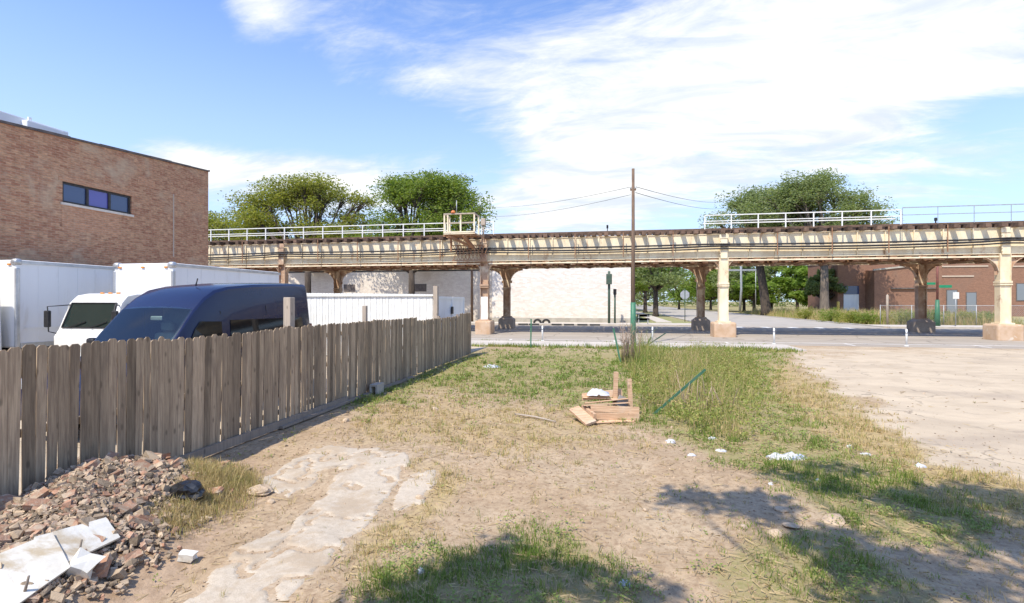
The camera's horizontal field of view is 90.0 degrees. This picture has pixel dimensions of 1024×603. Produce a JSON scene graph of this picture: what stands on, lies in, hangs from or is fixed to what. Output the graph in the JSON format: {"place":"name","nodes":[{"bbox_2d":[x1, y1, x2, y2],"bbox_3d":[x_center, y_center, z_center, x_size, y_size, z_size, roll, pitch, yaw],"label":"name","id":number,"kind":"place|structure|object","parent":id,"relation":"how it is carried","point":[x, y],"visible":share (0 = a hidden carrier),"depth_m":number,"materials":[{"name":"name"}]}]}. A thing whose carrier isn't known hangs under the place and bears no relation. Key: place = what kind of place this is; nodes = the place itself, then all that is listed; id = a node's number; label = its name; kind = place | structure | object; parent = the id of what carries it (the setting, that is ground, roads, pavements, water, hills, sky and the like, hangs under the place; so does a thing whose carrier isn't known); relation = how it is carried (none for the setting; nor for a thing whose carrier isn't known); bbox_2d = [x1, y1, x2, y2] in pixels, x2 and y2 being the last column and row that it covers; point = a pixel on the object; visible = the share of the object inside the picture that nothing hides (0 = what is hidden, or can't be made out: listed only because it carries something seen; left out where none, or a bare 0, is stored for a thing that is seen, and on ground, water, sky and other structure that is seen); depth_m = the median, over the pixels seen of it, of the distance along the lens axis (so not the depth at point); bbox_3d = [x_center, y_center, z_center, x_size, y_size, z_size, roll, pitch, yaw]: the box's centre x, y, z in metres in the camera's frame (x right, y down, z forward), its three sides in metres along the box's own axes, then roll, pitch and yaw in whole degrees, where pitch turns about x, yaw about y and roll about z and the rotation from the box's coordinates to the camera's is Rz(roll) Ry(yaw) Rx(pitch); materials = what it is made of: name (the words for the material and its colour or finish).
{"place":"outdoors","nodes":[
{"label":"outdoors","id":0,"kind":"place"},
{"bbox_2d":[0,120,209,366],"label":"brick building","id":1,"kind":"structure","parent":0,"point":[67,199],"depth_m":21.33,"materials":[{"name":"brown"}]},
{"bbox_2d":[0,111,67,135],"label":"rooftop unit","id":2,"kind":"object","parent":1,"relation":"on","point":[12,118],"visible":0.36,"depth_m":19.75,"materials":[{"name":"metal"}]},
{"bbox_2d":[60,181,133,216],"bbox_3d":[-17.418,-4.265,21.558,0.210,0.930,3.133,0,0,11],"label":"window","id":3,"kind":"structure","parent":1,"relation":"in","point":[74,195],"depth_m":21.45,"materials":[{"name":"blue"}]},
{"bbox_2d":[183,445,436,602],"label":"concrete path","id":4,"kind":"structure","parent":0,"point":[318,533],"depth_m":5.66,"materials":[{"name":"concrete"}]},
{"bbox_2d":[0,0,1023,301],"label":"sky","id":5,"kind":"structure","parent":0,"point":[921,102],"materials":[{"name":"blue"}]},
{"bbox_2d":[19,302,1023,602],"bbox_3d":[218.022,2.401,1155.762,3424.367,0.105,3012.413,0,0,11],"label":"ground","id":6,"kind":"structure","parent":0,"point":[961,378],"depth_m":6.61,"materials":[{"name":"soil"}]},
{"bbox_2d":[0,258,114,350],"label":"box truck","id":7,"kind":"object","parent":6,"relation":"on","point":[30,291],"visible":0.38,"depth_m":16.21,"materials":[{"name":"metal"}]},
{"bbox_2d":[12,457,276,602],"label":"rubble heap","id":8,"kind":"object","parent":6,"relation":"on","point":[144,582],"visible":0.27,"depth_m":4.57,"materials":[{"name":"soil"}]},
{"bbox_2d":[0,535,11,542],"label":"broken brick","id":9,"kind":"object","parent":8,"relation":"on","point":[5,538],"visible":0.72,"depth_m":4.21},
{"bbox_2d":[0,494,20,506],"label":"whole brick","id":10,"kind":"object","parent":8,"relation":"on","point":[5,498],"visible":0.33,"depth_m":4.99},
{"bbox_2d":[0,532,69,602],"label":"drywall board","id":11,"kind":"object","parent":8,"relation":"on","point":[40,560],"visible":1,"depth_m":3.93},
{"bbox_2d":[22,498,52,510],"bbox_3d":[-4.506,1.930,4.864,0.234,0.067,0.103,26,7,-45],"label":"broken brick","id":12,"kind":"object","parent":8,"relation":"on","point":[28,504],"visible":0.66,"depth_m":4.82,"materials":[{"name":"brick"}]},
{"bbox_2d":[49,591,64,602],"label":"concrete chunk","id":13,"kind":"object","parent":8,"relation":"on","point":[58,597],"visible":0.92,"depth_m":3.82,"materials":[{"name":"concrete"}]},
{"bbox_2d":[66,518,80,526],"bbox_3d":[-3.869,1.995,4.582,0.100,0.066,0.174,21,-27,14],"label":"broken brick","id":14,"kind":"object","parent":8,"relation":"on","point":[72,522],"visible":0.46,"depth_m":4.52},
{"bbox_2d":[34,517,119,562],"bbox_3d":[-3.675,2.021,4.373,0.350,0.216,0.686,0,0,11],"label":"drywall board","id":15,"kind":"object","parent":8,"relation":"on","point":[68,539],"visible":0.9,"depth_m":4.40,"materials":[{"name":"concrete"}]},
{"bbox_2d":[63,547,105,583],"bbox_3d":[-3.461,2.141,4.137,0.208,0.167,0.175,31,18,-17],"label":"white block","id":16,"kind":"object","parent":8,"relation":"on","point":[83,563],"depth_m":4.09,"materials":[{"name":"paint"}]},
{"bbox_2d":[78,516,94,526],"bbox_3d":[-3.810,2.009,4.599,0.140,0.165,0.155,0,0,-5],"label":"concrete chunk","id":17,"kind":"object","parent":8,"relation":"on","point":[86,520],"visible":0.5,"depth_m":4.57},
{"bbox_2d":[81,459,100,468],"bbox_3d":[-4.633,1.811,5.617,0.101,0.067,0.188,-22,15,8],"label":"broken brick","id":18,"kind":"object","parent":8,"relation":"on","point":[96,462],"visible":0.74,"depth_m":5.63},
{"bbox_2d":[94,552,113,577],"bbox_3d":[-3.400,2.205,4.247,0.103,0.066,0.211,-19,34,-7],"label":"broken brick","id":19,"kind":"object","parent":8,"relation":"on","point":[102,569],"visible":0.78,"depth_m":4.23,"materials":[{"name":"brick"}]},
{"bbox_2d":[107,568,126,580],"bbox_3d":[-3.288,2.267,4.260,0.126,0.096,0.154,-32,18,-30],"label":"concrete chunk","id":20,"kind":"object","parent":8,"relation":"on","point":[120,573],"visible":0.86,"depth_m":4.24,"materials":[{"name":"concrete"}]},
{"bbox_2d":[0,450,251,602],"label":"rubble fragments","id":21,"kind":"object","parent":8,"relation":"on","point":[108,467],"visible":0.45,"depth_m":4.90,"materials":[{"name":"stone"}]},
{"bbox_2d":[123,499,137,512],"bbox_3d":[-3.859,2.072,5.139,0.104,0.066,0.218,26,6,-4],"label":"broken brick","id":22,"kind":"object","parent":8,"relation":"on","point":[132,504],"visible":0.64,"depth_m":5.16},
{"bbox_2d":[127,514,150,525],"bbox_3d":[-3.631,2.141,4.983,0.104,0.068,0.218,-3,-36,42],"label":"broken brick","id":23,"kind":"object","parent":8,"relation":"on","point":[131,518],"visible":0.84,"depth_m":4.95,"materials":[{"name":"brick"}]},
{"bbox_2d":[133,496,147,503],"bbox_3d":[-3.900,2.081,5.361,0.228,0.066,0.104,-20,-15,39],"label":"broken brick","id":24,"kind":"object","parent":8,"relation":"on","point":[141,499],"visible":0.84,"depth_m":5.31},
{"bbox_2d":[134,513,160,524],"bbox_3d":[-3.632,2.164,5.090,0.100,0.065,0.245,-14,-39,39],"label":"broken brick","id":25,"kind":"object","parent":8,"relation":"on","point":[154,519],"visible":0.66,"depth_m":5.08,"materials":[{"name":"brick"}]},
{"bbox_2d":[169,480,204,500],"bbox_3d":[-3.672,2.123,5.784,0.384,0.189,0.291,0,0,-12],"label":"bin bag","id":26,"kind":"object","parent":8,"relation":"on","point":[190,488],"visible":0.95,"depth_m":5.70,"materials":[{"name":"plastic"}]},
{"bbox_2d":[44,262,279,356],"bbox_3d":[-12.030,0.540,18.828,2.580,3.720,7.800,0,0,11],"label":"box truck","id":27,"kind":"object","parent":6,"relation":"on","point":[86,317],"visible":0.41,"depth_m":17.00,"materials":[{"name":"metal"}]},
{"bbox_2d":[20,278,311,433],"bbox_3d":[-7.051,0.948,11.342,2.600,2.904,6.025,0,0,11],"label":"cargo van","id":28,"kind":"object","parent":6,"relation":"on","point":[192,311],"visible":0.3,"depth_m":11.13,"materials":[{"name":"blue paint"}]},
{"bbox_2d":[177,549,197,562],"bbox_3d":[-2.989,2.348,4.721,0.145,0.077,0.097,10,4,-4],"label":"pale stone","id":29,"kind":"object","parent":6,"relation":"on","point":[187,555],"visible":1,"depth_m":4.68,"materials":[{"name":"stone"}]},
{"bbox_2d":[140,455,274,540],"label":"dry weeds","id":30,"kind":"object","parent":6,"relation":"on","point":[219,476],"visible":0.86,"depth_m":6.12,"materials":[{"name":"yellow plant"}]},
{"bbox_2d":[208,208,250,240],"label":"ash tree","id":31,"kind":"object","parent":6,"relation":"on","point":[214,222],"visible":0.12,"depth_m":69.33,"materials":[{"name":"green plant"}]},
{"bbox_2d":[0,312,470,495],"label":"plank fence","id":32,"kind":"object","parent":6,"relation":"on","point":[152,396],"visible":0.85,"depth_m":7.59,"materials":[{"name":"wood"}]},
{"bbox_2d":[244,484,273,495],"bbox_3d":[-3.183,2.356,6.424,0.361,0.091,0.279,0,0,11],"label":"cement lump","id":33,"kind":"object","parent":6,"relation":"on","point":[267,489],"visible":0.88,"depth_m":6.36,"materials":[{"name":"concrete"}]},
{"bbox_2d":[283,297,294,327],"bbox_3d":[-4.530,1.258,10.405,0.160,2.685,0.160,0,0,11],"label":"wooden post","id":34,"kind":"object","parent":6,"relation":"on","point":[288,311],"visible":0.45,"depth_m":10.34,"materials":[{"name":"brown wood"}]},
{"bbox_2d":[279,376,414,428],"bbox_3d":[-3.716,2.353,12.791,0.140,0.050,6.600,0,0,11],"label":"loose board","id":35,"kind":"object","parent":6,"relation":"on","point":[286,425],"visible":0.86,"depth_m":11.36,"materials":[{"name":"wood"}]},
{"bbox_2d":[362,306,367,321],"bbox_3d":[-3.925,1.356,13.666,0.110,2.489,0.110,0,0,11],"label":"wooden post","id":36,"kind":"object","parent":6,"relation":"on","point":[364,313],"visible":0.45,"depth_m":13.62,"materials":[{"name":"brown wood"}]},
{"bbox_2d":[307,286,438,354],"bbox_3d":[-10.989,0.875,22.855,16.060,3.050,0.180,0,0,11],"label":"sheet metal fence","id":37,"kind":"object","parent":6,"relation":"on","point":[329,308],"visible":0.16,"depth_m":21.99,"materials":[{"name":"metal"}]},
{"bbox_2d":[439,296,464,328],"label":"metal gate","id":38,"kind":"structure","parent":37,"relation":"attached to","point":[450,307],"depth_m":23.31,"materials":[{"name":"white metal"}]},
{"bbox_2d":[370,382,383,394],"bbox_3d":[-3.511,2.255,13.295,0.210,0.250,0.400,0,0,11],"label":"cinder block","id":39,"kind":"object","parent":6,"relation":"on","point":[376,387],"depth_m":13.21,"materials":[{"name":"concrete"}]},
{"bbox_2d":[288,269,491,321],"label":"pale building","id":40,"kind":"structure","parent":6,"relation":"on","point":[453,283],"depth_m":61.72,"materials":[{"name":"brick"}]},
{"bbox_2d":[471,204,472,321],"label":"power pole","id":41,"kind":"object","parent":6,"relation":"on","point":[472,286],"visible":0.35,"depth_m":58.91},
{"bbox_2d":[492,267,630,322],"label":"white brick building","id":42,"kind":"structure","parent":6,"relation":"on","point":[566,295],"depth_m":57.87,"materials":[{"name":"brick"}]},
{"bbox_2d":[134,356,1023,602],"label":"dry straw","id":43,"kind":"object","parent":6,"relation":"on","point":[755,544],"visible":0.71,"depth_m":5.76,"materials":[{"name":"plant"}]},
{"bbox_2d":[471,323,690,325],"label":"kerb","id":44,"kind":"structure","parent":6,"relation":"on","point":[614,324],"depth_m":50.83,"materials":[{"name":"concrete"}]},
{"bbox_2d":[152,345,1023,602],"bbox_3d":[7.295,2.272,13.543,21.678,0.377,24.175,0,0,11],"label":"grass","id":45,"kind":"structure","parent":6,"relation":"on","point":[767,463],"depth_m":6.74,"materials":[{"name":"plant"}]},
{"bbox_2d":[166,370,1023,602],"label":"pebbles","id":46,"kind":"object","parent":6,"relation":"on","point":[507,481],"visible":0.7,"depth_m":6.80,"materials":[{"name":"stone"}]},
{"bbox_2d":[168,378,1023,602],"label":"clods","id":47,"kind":"object","parent":6,"relation":"on","point":[605,498],"visible":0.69,"depth_m":6.16,"materials":[{"name":"soil"}]},
{"bbox_2d":[569,372,639,425],"bbox_3d":[1.857,1.950,10.465,1.371,0.954,0.868,0,0,-15],"label":"broken crate","id":48,"kind":"object","parent":6,"relation":"on","point":[587,415],"visible":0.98,"depth_m":10.27,"materials":[{"name":"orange wood"}]},
{"bbox_2d":[587,388,609,395],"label":"litter","id":49,"kind":"object","parent":48,"relation":"on","point":[595,392],"visible":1,"depth_m":10.64,"materials":[{"name":"paper"}]},
{"bbox_2d":[618,320,644,362],"bbox_3d":[4.661,1.547,19.922,1.106,1.710,0.806,0,0,11],"label":"dry stalk plant","id":50,"kind":"object","parent":6,"relation":"on","point":[623,343],"visible":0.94,"depth_m":19.86,"materials":[{"name":"plant"}]},
{"bbox_2d":[630,168,635,343],"bbox_3d":[6.570,-2.400,27.768,0.285,9.600,0.300,0,0,-35],"label":"utility pole","id":51,"kind":"object","parent":6,"relation":"on","point":[633,304],"visible":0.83,"depth_m":27.69,"materials":[{"name":"brown wood"}]},
{"bbox_2d":[484,340,785,344],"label":"kerb","id":52,"kind":"structure","parent":6,"relation":"on","point":[625,342],"depth_m":29.76,"materials":[{"name":"concrete"}]},
{"bbox_2d":[472,339,803,352],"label":"kerb grass","id":53,"kind":"structure","parent":6,"relation":"on","point":[743,347],"depth_m":26.12,"materials":[{"name":"plant"}]},
{"bbox_2d":[635,269,673,302],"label":"tree","id":54,"kind":"object","parent":6,"relation":"on","point":[638,297],"visible":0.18,"depth_m":183.72,"materials":[{"name":"green plant"}]},
{"bbox_2d":[660,267,695,309],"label":"tree","id":55,"kind":"object","parent":6,"relation":"on","point":[675,294],"visible":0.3,"depth_m":152.04,"materials":[{"name":"green plant"}]},
{"bbox_2d":[652,369,705,413],"bbox_3d":[3.587,1.937,10.970,1.249,0.974,0.040,0,0,-11],"label":"leaning post","id":56,"kind":"object","parent":6,"relation":"on","point":[684,387],"visible":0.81,"depth_m":10.96,"materials":[{"name":"metal"}]},
{"bbox_2d":[614,325,773,438],"bbox_3d":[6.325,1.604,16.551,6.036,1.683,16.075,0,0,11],"label":"tall weeds","id":57,"kind":"object","parent":6,"relation":"on","point":[644,353],"visible":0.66,"depth_m":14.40,"materials":[{"name":"green plant"}]},
{"bbox_2d":[676,270,717,309],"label":"tree","id":58,"kind":"object","parent":6,"relation":"on","point":[692,282],"visible":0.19,"depth_m":142.29,"materials":[{"name":"green plant"}]},
{"bbox_2d":[676,370,737,412],"bbox_3d":[4.149,1.927,10.896,1.240,0.954,0.498,0,0,20],"label":"dry stalk plant","id":59,"kind":"object","parent":6,"relation":"on","point":[699,394],"visible":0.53,"depth_m":10.88,"materials":[{"name":"plant"}]},
{"bbox_2d":[635,278,803,306],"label":"treeline","id":60,"kind":"object","parent":6,"relation":"on","point":[732,304],"visible":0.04,"depth_m":250.26,"materials":[{"name":"green plant"}]},
{"bbox_2d":[705,266,746,298],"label":"shade tree","id":61,"kind":"object","parent":6,"relation":"on","point":[710,293],"visible":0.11,"depth_m":123.18,"materials":[{"name":"green plant"}]},
{"bbox_2d":[705,271,749,301],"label":"tree","id":62,"kind":"object","parent":6,"relation":"on","point":[709,287],"visible":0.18,"depth_m":120.76,"materials":[{"name":"green plant"}]},
{"bbox_2d":[709,266,774,311],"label":"tree","id":63,"kind":"object","parent":6,"relation":"on","point":[768,272],"visible":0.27,"depth_m":117.06,"materials":[{"name":"green plant"}]},
{"bbox_2d":[729,192,755,312],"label":"power pole","id":64,"kind":"object","parent":6,"relation":"on","point":[741,290],"visible":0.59,"depth_m":110.61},
{"bbox_2d":[729,272,780,309],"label":"tree","id":65,"kind":"object","parent":6,"relation":"on","point":[748,282],"visible":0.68,"depth_m":113.09,"materials":[{"name":"green plant"}]},
{"bbox_2d":[651,305,886,327],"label":"kerb","id":66,"kind":"structure","parent":6,"relation":"on","point":[801,319],"depth_m":64.09,"materials":[{"name":"concrete"}]},
{"bbox_2d":[767,529,781,538],"bbox_3d":[2.655,2.353,5.173,0.140,0.088,0.129,0,0,11],"label":"stone","id":67,"kind":"object","parent":6,"relation":"on","point":[772,532],"visible":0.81,"depth_m":5.15,"materials":[{"name":"stone"}]},
{"bbox_2d":[757,266,801,308],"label":"tree","id":68,"kind":"object","parent":6,"relation":"on","point":[775,271],"visible":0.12,"depth_m":117.69,"materials":[{"name":"green plant"}]},
{"bbox_2d":[766,452,804,459],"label":"litter","id":69,"kind":"object","parent":6,"relation":"on","point":[791,454],"visible":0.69,"depth_m":7.80,"materials":[{"name":"paper"}]},
{"bbox_2d":[771,265,807,309],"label":"tree","id":70,"kind":"object","parent":6,"relation":"on","point":[784,282],"visible":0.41,"depth_m":111.84,"materials":[{"name":"green plant"}]},
{"bbox_2d":[788,267,807,306],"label":"tree","id":71,"kind":"object","parent":6,"relation":"on","point":[800,295],"visible":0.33,"depth_m":103.18,"materials":[{"name":"green plant"}]},
{"bbox_2d":[804,268,847,299],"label":"tree","id":72,"kind":"object","parent":6,"relation":"on","point":[813,285],"visible":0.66,"depth_m":87.10,"materials":[{"name":"green plant"}]},
{"bbox_2d":[821,513,845,525],"bbox_3d":[3.466,2.371,5.537,0.242,0.078,0.280,0,0,11],"label":"stone","id":73,"kind":"object","parent":6,"relation":"on","point":[831,520],"visible":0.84,"depth_m":5.54,"materials":[{"name":"stone"}]},
{"bbox_2d":[807,263,1023,316],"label":"brick warehouse","id":74,"kind":"structure","parent":6,"relation":"on","point":[870,287],"depth_m":82.71,"materials":[{"name":"brick"}]},
{"bbox_2d":[844,286,858,310],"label":"door","id":75,"kind":"structure","parent":74,"relation":"in","point":[851,298],"depth_m":85.93,"materials":[{"name":"blue"}]},
{"bbox_2d":[946,290,957,313],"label":"door","id":76,"kind":"structure","parent":74,"relation":"in","point":[949,293],"depth_m":83.30,"materials":[{"name":"grey"}]},
{"bbox_2d":[966,292,976,312],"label":"door","id":77,"kind":"structure","parent":74,"relation":"in","point":[971,297],"depth_m":82.76,"materials":[{"name":"grey"}]},
{"bbox_2d":[1016,283,1023,300],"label":"window","id":78,"kind":"structure","parent":74,"relation":"in","point":[1019,286],"depth_m":81.56,"materials":[{"name":"grey"}]},
{"bbox_2d":[471,322,690,324],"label":"sidewalk","id":79,"kind":"structure","parent":0,"point":[603,323],"depth_m":53.30,"materials":[{"name":"concrete"}]},
{"bbox_2d":[217,170,385,292],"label":"honey locust tree","id":80,"kind":"object","parent":79,"relation":"on","point":[315,196],"visible":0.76,"depth_m":62.66,"materials":[{"name":"green plant"}]},
{"bbox_2d":[338,168,497,293],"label":"street tree","id":81,"kind":"object","parent":79,"relation":"on","point":[441,193],"visible":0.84,"depth_m":57.69,"materials":[{"name":"green plant"}]},
{"bbox_2d":[606,271,611,322],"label":"signal pole","id":82,"kind":"object","parent":79,"relation":"on","point":[608,278],"visible":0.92,"depth_m":53.91,"materials":[{"name":"metal"}]},
{"bbox_2d":[471,340,806,350],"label":"sidewalk","id":83,"kind":"structure","parent":0,"point":[544,343],"depth_m":27.86,"materials":[{"name":"concrete"}]},
{"bbox_2d":[636,311,671,322],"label":"sidewalk","id":84,"kind":"structure","parent":0,"point":[655,319],"depth_m":65.42,"materials":[{"name":"concrete"}]},
{"bbox_2d":[636,309,690,322],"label":"lawn","id":85,"kind":"structure","parent":0,"point":[672,320],"depth_m":68.04,"materials":[{"name":"plant"}]},
{"bbox_2d":[635,267,656,292],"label":"shade tree","id":86,"kind":"object","parent":85,"relation":"on","point":[639,286],"visible":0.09,"depth_m":92.08,"materials":[{"name":"green plant"}]},
{"bbox_2d":[635,267,667,312],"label":"shade tree","id":87,"kind":"object","parent":85,"relation":"on","point":[645,303],"visible":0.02,"depth_m":108.37,"materials":[{"name":"green plant"}]},
{"bbox_2d":[635,267,688,316],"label":"shade tree","id":88,"kind":"object","parent":85,"relation":"on","point":[656,282],"visible":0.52,"depth_m":80.61,"materials":[{"name":"green plant"}]},
{"bbox_2d":[471,324,1023,348],"bbox_3d":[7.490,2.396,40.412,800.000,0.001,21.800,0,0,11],"label":"road","id":89,"kind":"structure","parent":0,"point":[939,338],"depth_m":35.05,"materials":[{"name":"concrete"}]},
{"bbox_2d":[208,200,1023,340],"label":"elevated railway","id":90,"kind":"object","parent":89,"relation":"on","point":[920,251],"visible":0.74,"depth_m":36.50,"materials":[{"name":"beige metal"}]},
{"bbox_2d":[471,327,992,347],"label":"lane markings","id":91,"kind":"object","parent":89,"relation":"on","point":[761,342],"visible":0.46,"depth_m":37.11,"materials":[{"name":"paint"}]},
{"bbox_2d":[636,304,882,327],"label":"side street","id":92,"kind":"structure","parent":0,"point":[741,320],"depth_m":64.57,"materials":[{"name":"asphalt"}]},
{"bbox_2d":[787,317,1023,324],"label":"dry field","id":93,"kind":"structure","parent":0,"point":[1022,318],"depth_m":64.46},
{"bbox_2d":[697,184,814,315],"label":"cottonwood tree","id":94,"kind":"object","parent":93,"relation":"on","point":[741,205],"visible":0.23,"depth_m":86.08,"materials":[{"name":"green plant"}]},
{"bbox_2d":[793,306,814,319],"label":"shrub","id":95,"kind":"object","parent":93,"relation":"on","point":[803,314],"visible":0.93,"depth_m":67.78,"materials":[{"name":"green plant"}]},
{"bbox_2d":[747,167,906,310],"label":"old elm tree","id":96,"kind":"object","parent":93,"relation":"on","point":[809,193],"visible":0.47,"depth_m":77.75,"materials":[{"name":"green plant"}]},
{"bbox_2d":[815,308,840,321],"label":"shrub","id":97,"kind":"object","parent":93,"relation":"on","point":[831,313],"visible":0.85,"depth_m":60.06,"materials":[{"name":"green plant"}]},
{"bbox_2d":[832,309,863,323],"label":"shrub","id":98,"kind":"object","parent":93,"relation":"on","point":[845,318],"visible":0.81,"depth_m":55.22,"materials":[{"name":"green plant"}]},
{"bbox_2d":[848,310,885,323],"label":"shrub","id":99,"kind":"object","parent":93,"relation":"on","point":[867,316],"visible":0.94,"depth_m":53.78,"materials":[{"name":"green plant"}]},
{"bbox_2d":[740,306,1023,324],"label":"dry field weeds","id":100,"kind":"object","parent":93,"relation":"on","point":[784,312],"visible":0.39,"depth_m":60.49,"materials":[{"name":"green plant"}]},
{"bbox_2d":[886,294,888,324],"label":"fence post","id":101,"kind":"object","parent":93,"relation":"on","point":[887,309],"visible":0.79,"depth_m":50.85,"materials":[{"name":"white wood"}]},
{"bbox_2d":[881,308,914,324],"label":"shrub","id":102,"kind":"object","parent":93,"relation":"on","point":[904,315],"visible":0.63,"depth_m":52.41,"materials":[{"name":"green plant"}]},
{"bbox_2d":[906,306,949,323],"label":"shrub","id":103,"kind":"object","parent":93,"relation":"on","point":[930,314],"visible":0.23,"depth_m":51.37,"materials":[{"name":"green plant"}]},
{"bbox_2d":[880,305,1023,324],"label":"chain link fence","id":104,"kind":"object","parent":93,"relation":"on","point":[943,313],"visible":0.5,"depth_m":50.20,"materials":[{"name":"grey"}]},
{"bbox_2d":[949,309,986,322],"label":"shrub","id":105,"kind":"object","parent":93,"relation":"on","point":[966,315],"visible":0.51,"depth_m":52.20,"materials":[{"name":"green plant"}]},
{"bbox_2d":[877,325,982,327],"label":"sidewalk","id":106,"kind":"structure","parent":0,"point":[936,326],"depth_m":48.85,"materials":[{"name":"concrete"}]},
{"bbox_2d":[927,266,951,325],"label":"street sign pole","id":107,"kind":"object","parent":106,"relation":"on","point":[937,311],"visible":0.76,"depth_m":47.94,"materials":[{"name":"metal"}]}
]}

